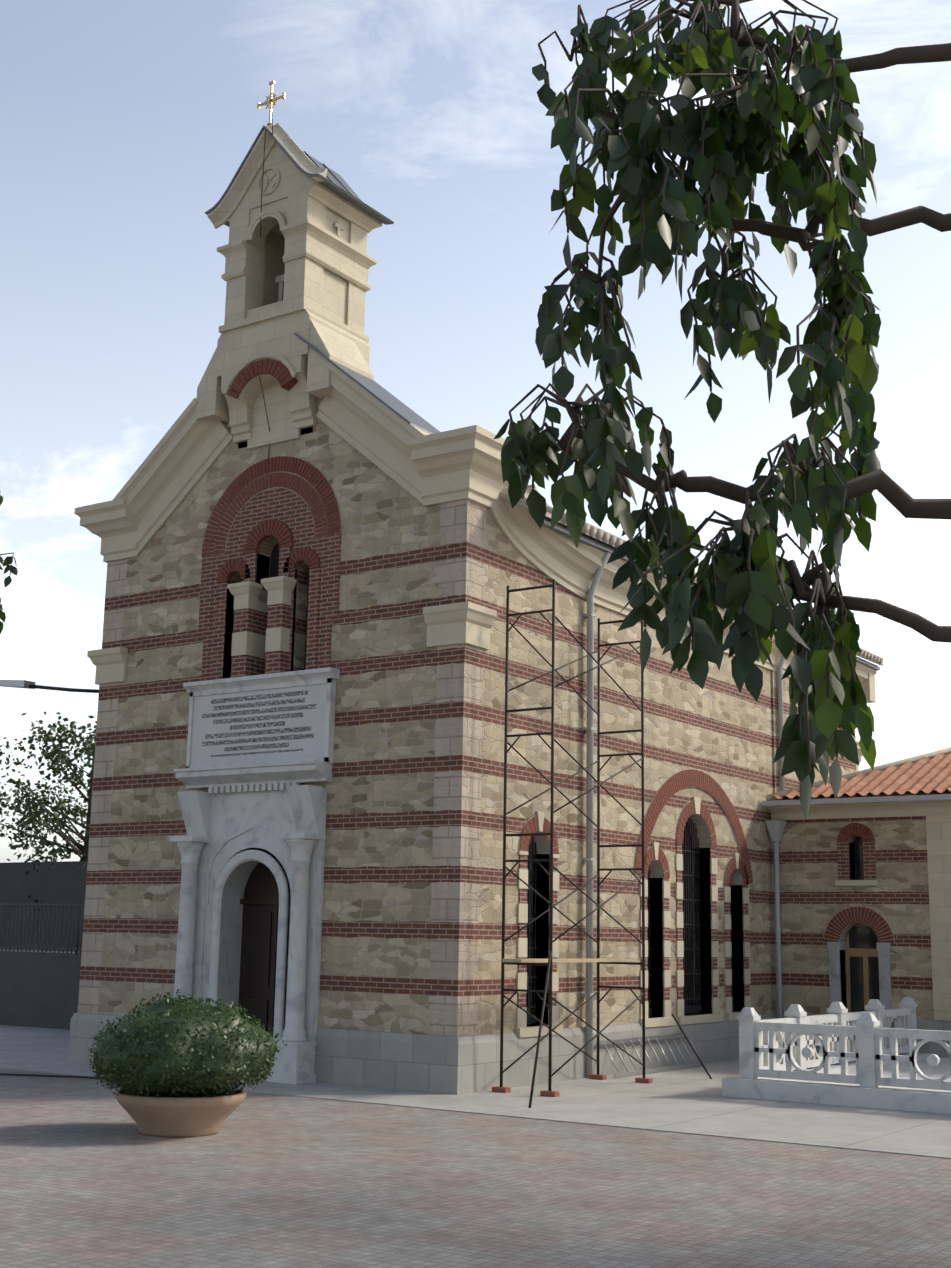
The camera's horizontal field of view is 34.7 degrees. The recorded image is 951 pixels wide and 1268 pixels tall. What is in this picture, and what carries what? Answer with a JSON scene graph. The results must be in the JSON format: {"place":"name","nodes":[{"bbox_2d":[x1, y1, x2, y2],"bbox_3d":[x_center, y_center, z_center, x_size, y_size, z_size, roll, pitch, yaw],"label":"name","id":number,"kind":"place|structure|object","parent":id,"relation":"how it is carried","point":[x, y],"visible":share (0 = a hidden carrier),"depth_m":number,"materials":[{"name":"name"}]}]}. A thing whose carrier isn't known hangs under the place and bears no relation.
{"place":"outdoors","nodes":[
{"label":"outdoors","id":0,"kind":"place"},
{"bbox_2d":[0,491,17,633],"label":"leaves","id":1,"kind":"object","parent":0,"point":[14,570],"depth_m":9.39,"materials":[{"name":"green plant"}]},
{"bbox_2d":[77,397,494,1035],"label":"church wall","id":2,"kind":"structure","parent":0,"point":[405,905],"depth_m":21.91,"materials":[{"name":"beige stone"}]},
{"bbox_2d":[198,534,875,1007],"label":"window surrounds","id":3,"kind":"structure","parent":2,"relation":"attached to","point":[260,624],"depth_m":23.62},
{"bbox_2d":[202,359,894,943],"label":"brick arches","id":4,"kind":"structure","parent":2,"relation":"attached to","point":[314,477],"depth_m":24.00,"materials":[{"name":"red brick"}]},
{"bbox_2d":[0,1068,950,1267],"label":"ground pavers","id":5,"kind":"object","parent":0,"point":[91,1176],"depth_m":12.28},
{"bbox_2d":[0,711,96,928],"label":"broad tree","id":6,"kind":"object","parent":5,"relation":"on","point":[30,806],"depth_m":40.36,"materials":[{"name":"green plant"}]},
{"bbox_2d":[0,1073,99,1078],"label":"kerb","id":7,"kind":"object","parent":5,"relation":"on","point":[39,1075],"visible":0.44,"depth_m":21.18,"materials":[{"name":"grey concrete"}]},
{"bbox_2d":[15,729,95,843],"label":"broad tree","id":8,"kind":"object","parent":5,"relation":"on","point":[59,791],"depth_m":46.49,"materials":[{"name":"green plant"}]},
{"bbox_2d":[115,1089,245,1136],"bbox_3d":[-3.054,4.942,15.750,1.340,0.410,1.340,-7,-14,34],"label":"planter bowl","id":9,"kind":"object","parent":5,"relation":"on","point":[181,1116],"visible":0.75,"depth_m":15.31,"materials":[{"name":"beige ceramic"}]},
{"bbox_2d":[87,989,287,1097],"bbox_3d":[-3.027,4.293,15.878,2.022,1.165,2.048,-7,-14,34],"label":"planter bush","id":10,"kind":"object","parent":9,"relation":"in","point":[169,1046],"visible":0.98,"depth_m":15.26,"materials":[{"name":"green plant"}]},
{"bbox_2d":[0,1025,950,1158],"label":"concrete apron","id":11,"kind":"object","parent":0,"point":[693,1100],"visible":0.25,"depth_m":18.83,"materials":[{"name":"grey concrete"}]},
{"bbox_2d":[0,861,87,1029],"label":"boundary wall","id":12,"kind":"structure","parent":11,"relation":"on","point":[36,989],"depth_m":32.76,"materials":[{"name":"grey concrete"}]},
{"bbox_2d":[0,903,84,952],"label":"metal fence","id":13,"kind":"object","parent":12,"relation":"on","point":[40,905],"visible":0.67,"depth_m":32.34,"materials":[{"name":"grey metal"}]},
{"bbox_2d":[72,955,80,1015],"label":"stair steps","id":14,"kind":"structure","parent":11,"relation":"on","point":[76,984],"depth_m":29.40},
{"bbox_2d":[76,907,83,954],"bbox_3d":[-6.793,6.419,28.868,2.324,2.436,0.050,-7,-14,34],"label":"pipe","id":15,"kind":"object","parent":14,"relation":"on","point":[81,909],"visible":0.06,"depth_m":29.65,"materials":[{"name":"grey metal"}]},
{"bbox_2d":[170,667,339,1083],"bbox_3d":[-3.245,3.530,22.587,2.960,5.840,1.050,-7,-14,34],"label":"door surround","id":16,"kind":"object","parent":11,"relation":"on","point":[294,1062],"visible":0.79,"depth_m":22.48,"materials":[{"name":"white stone"}]},
{"bbox_2d":[190,684,326,765],"bbox_3d":[-3.281,1.384,22.902,2.690,1.080,0.014,-7,-14,34],"label":"inscription plaque","id":17,"kind":"object","parent":16,"relation":"attached to","point":[269,725],"visible":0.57,"depth_m":22.86,"materials":[{"name":"white stone"}]},
{"bbox_2d":[238,862,278,1072],"bbox_3d":[-2.978,4.863,22.756,1.560,3.300,0.140,-7,-14,34],"label":"door","id":18,"kind":"structure","parent":16,"relation":"in","point":[259,901],"depth_m":22.96,"materials":[{"name":"brown wood"}]},
{"bbox_2d":[202,788,326,1040],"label":"portal arch","id":19,"kind":"structure","parent":16,"relation":"attached to","point":[234,813],"depth_m":22.65,"materials":[{"name":"white stone"}]},
{"bbox_2d":[68,1013,776,1094],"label":"stone plinth","id":20,"kind":"structure","parent":11,"relation":"on","point":[456,1065],"depth_m":21.10,"materials":[{"name":"grey stone"}]},
{"bbox_2d":[487,522,856,1033],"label":"side wall","id":21,"kind":"structure","parent":20,"relation":"on","point":[717,728],"depth_m":24.07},
{"bbox_2d":[270,543,692,1005],"bbox_3d":[1.230,2.479,24.591,3.272,7.360,9.772,-18,-22,58],"label":"window glass","id":22,"kind":"object","parent":21,"relation":"in","point":[274,567],"depth_m":26.41,"materials":[{"name":"black glass"}]},
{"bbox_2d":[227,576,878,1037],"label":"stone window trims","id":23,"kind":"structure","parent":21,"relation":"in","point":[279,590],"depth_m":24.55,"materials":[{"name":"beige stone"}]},
{"bbox_2d":[526,817,733,1024],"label":"window frames","id":24,"kind":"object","parent":21,"relation":"in","point":[693,1009],"depth_m":26.30,"materials":[{"name":"black metal"}]},
{"bbox_2d":[581,552,785,1077],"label":"church downpipes","id":25,"kind":"object","parent":21,"relation":"attached to","point":[589,615],"visible":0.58,"depth_m":23.42,"materials":[{"name":"grey metal"}]},
{"bbox_2d":[74,362,876,702],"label":"church cornices","id":26,"kind":"object","parent":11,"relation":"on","point":[188,450],"visible":0.75,"depth_m":22.99,"materials":[{"name":"beige stone"}]},
{"bbox_2d":[28,684,98,692],"bbox_3d":[-6.809,1.000,25.851,1.846,0.350,0.209,-3,-12,20],"label":"lamp bracket","id":27,"kind":"object","parent":26,"relation":"attached to","point":[64,689],"visible":0.4,"depth_m":25.86,"materials":[{"name":"black metal"}]},
{"bbox_2d":[0,680,34,688],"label":"lamp head","id":28,"kind":"object","parent":27,"relation":"attached to","point":[16,683],"visible":1,"depth_m":26.12},
{"bbox_2d":[207,488,327,679],"bbox_3d":[-3.174,-0.925,23.459,2.340,3.220,0.062,-7,-14,34],"label":"brick arch infill","id":29,"kind":"object","parent":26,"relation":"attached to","point":[290,509],"visible":0.44,"depth_m":23.56,"materials":[{"name":"brick"}]},
{"bbox_2d":[195,123,381,448],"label":"bell tower","id":30,"kind":"structure","parent":26,"relation":"on","point":[310,243],"depth_m":24.12,"materials":[{"name":"beige stone"}]},
{"bbox_2d":[257,114,272,462],"bbox_3d":[-3.328,-5.561,24.090,0.229,5.753,0.649,-1,-11,8],"label":"cable","id":31,"kind":"object","parent":30,"relation":"attached to","point":[260,236],"visible":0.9,"depth_m":24.26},
{"bbox_2d":[275,274,283,301],"bbox_3d":[-2.891,-5.352,24.608,0.840,1.060,0.140,-7,-14,34],"label":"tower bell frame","id":32,"kind":"object","parent":30,"relation":"in","point":[279,280],"visible":0.08,"depth_m":24.80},
{"bbox_2d":[205,125,393,226],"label":"bell tower roof","id":33,"kind":"structure","parent":30,"relation":"on","point":[335,182],"depth_m":24.56,"materials":[{"name":"grey metal"}]},
{"bbox_2d":[257,80,284,125],"bbox_3d":[-3.302,-8.507,24.572,0.580,0.900,0.130,-7,-14,34],"label":"cross","id":34,"kind":"object","parent":33,"relation":"on","point":[272,98],"visible":0.9,"depth_m":24.57,"materials":[{"name":"gold metal"}]},
{"bbox_2d":[294,332,882,670],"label":"church roof","id":35,"kind":"structure","parent":26,"relation":"on","point":[399,408],"depth_m":22.88,"materials":[{"name":"grey metal"}]},
{"bbox_2d":[545,505,883,664],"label":"roof tiles","id":36,"kind":"object","parent":35,"relation":"on","point":[605,536],"visible":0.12,"depth_m":23.68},
{"bbox_2d":[492,1074,652,1096],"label":"scaffold foot bricks","id":37,"kind":"object","parent":11,"relation":"on","point":[547,1093],"visible":1,"depth_m":20.27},
{"bbox_2d":[500,579,711,1107],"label":"scaffold frames","id":38,"kind":"structure","parent":11,"relation":"on","point":[552,906],"depth_m":21.45,"materials":[{"name":"brown metal"}]},
{"bbox_2d":[502,958,636,962],"bbox_3d":[1.379,4.592,21.419,0.300,0.045,3.200,-7,-14,34],"label":"scaffold plank","id":39,"kind":"object","parent":38,"relation":"on","point":[571,960],"visible":1,"depth_m":21.20,"materials":[{"name":"beige wood"}]},
{"bbox_2d":[599,1033,704,1077],"bbox_3d":[2.801,6.604,23.936,0.304,0.510,3.000,-7,-14,34],"label":"aluminium ladder","id":40,"kind":"object","parent":11,"relation":"on","point":[653,1070],"visible":0.88,"depth_m":23.86,"materials":[{"name":"grey"}]},
{"bbox_2d":[721,997,950,1113],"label":"marble balustrade","id":41,"kind":"object","parent":11,"relation":"on","point":[870,1057],"visible":1,"depth_m":19.93,"materials":[{"name":"white stone"}]},
{"bbox_2d":[776,1013,950,1057],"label":"annex plinth","id":42,"kind":"structure","parent":11,"relation":"on","point":[938,1049],"depth_m":26.80,"materials":[{"name":"grey stone"}]},
{"bbox_2d":[0,0,950,862],"label":"sky","id":43,"kind":"structure","parent":0,"point":[123,123],"materials":[{"name":"blue"}]},
{"bbox_2d":[494,0,950,819],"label":"tree branches","id":44,"kind":"object","parent":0,"point":[764,616],"depth_m":3.73,"materials":[{"name":"green plant"}]},
{"bbox_2d":[771,670,779,792],"bbox_3d":[5.871,3.945,29.410,0.040,6.530,0.400,-7,-14,34],"label":"downspout","id":45,"kind":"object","parent":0,"point":[775,736],"depth_m":29.71,"materials":[{"name":"grey metal"}]},
{"bbox_2d":[771,816,933,1019],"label":"annex wall","id":46,"kind":"structure","parent":0,"point":[814,900],"depth_m":28.11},
{"bbox_2d":[762,794,950,1017],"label":"gutter and downspout","id":47,"kind":"object","parent":46,"relation":"attached to","point":[775,828],"visible":0.79,"depth_m":28.45,"materials":[{"name":"grey metal"}]},
{"bbox_2d":[767,800,950,819],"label":"roof cornice","id":48,"kind":"structure","parent":46,"relation":"on","point":[885,809],"depth_m":28.09,"materials":[{"name":"beige stone"}]},
{"bbox_2d":[765,747,950,806],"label":"tiled roof","id":49,"kind":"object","parent":48,"relation":"on","point":[849,776],"visible":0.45,"depth_m":29.01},
{"bbox_2d":[772,751,950,798],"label":"annex roof tiles","id":50,"kind":"object","parent":49,"relation":"on","point":[925,774],"visible":0.96,"depth_m":28.53,"materials":[{"name":"orange tile"}]},
{"bbox_2d":[854,836,863,879],"bbox_3d":[7.192,4.170,28.347,0.400,1.000,0.020,-7,-14,34],"label":"window","id":51,"kind":"structure","parent":46,"relation":"in","point":[858,855],"depth_m":28.36,"materials":[{"name":"black glass"}]},
{"bbox_2d":[827,942,893,1027],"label":"window jambs","id":52,"kind":"object","parent":46,"relation":"attached to","point":[835,948],"visible":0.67,"depth_m":27.81,"materials":[{"name":"white stone"}]},
{"bbox_2d":[846,923,877,1012],"bbox_3d":[7.180,6.523,27.925,0.740,2.420,0.050,-7,-14,34],"label":"oak annex door","id":53,"kind":"structure","parent":46,"relation":"in","point":[865,953],"depth_m":28.04,"materials":[{"name":"brown wood"}]},
{"bbox_2d":[849,926,879,1011],"bbox_3d":[7.172,6.185,27.971,0.600,1.600,0.020,-7,-14,34],"label":"annex door glass","id":54,"kind":"object","parent":53,"relation":"in","point":[862,936],"visible":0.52,"depth_m":28.00,"materials":[{"name":"black glass"}]},
{"bbox_2d":[856,741,862,763],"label":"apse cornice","id":55,"kind":"structure","parent":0,"point":[860,755],"depth_m":35.74,"materials":[{"name":"beige stone"}]},
{"bbox_2d":[926,815,950,1020],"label":"wall","id":56,"kind":"structure","parent":0,"point":[938,830],"depth_m":27.08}
]}

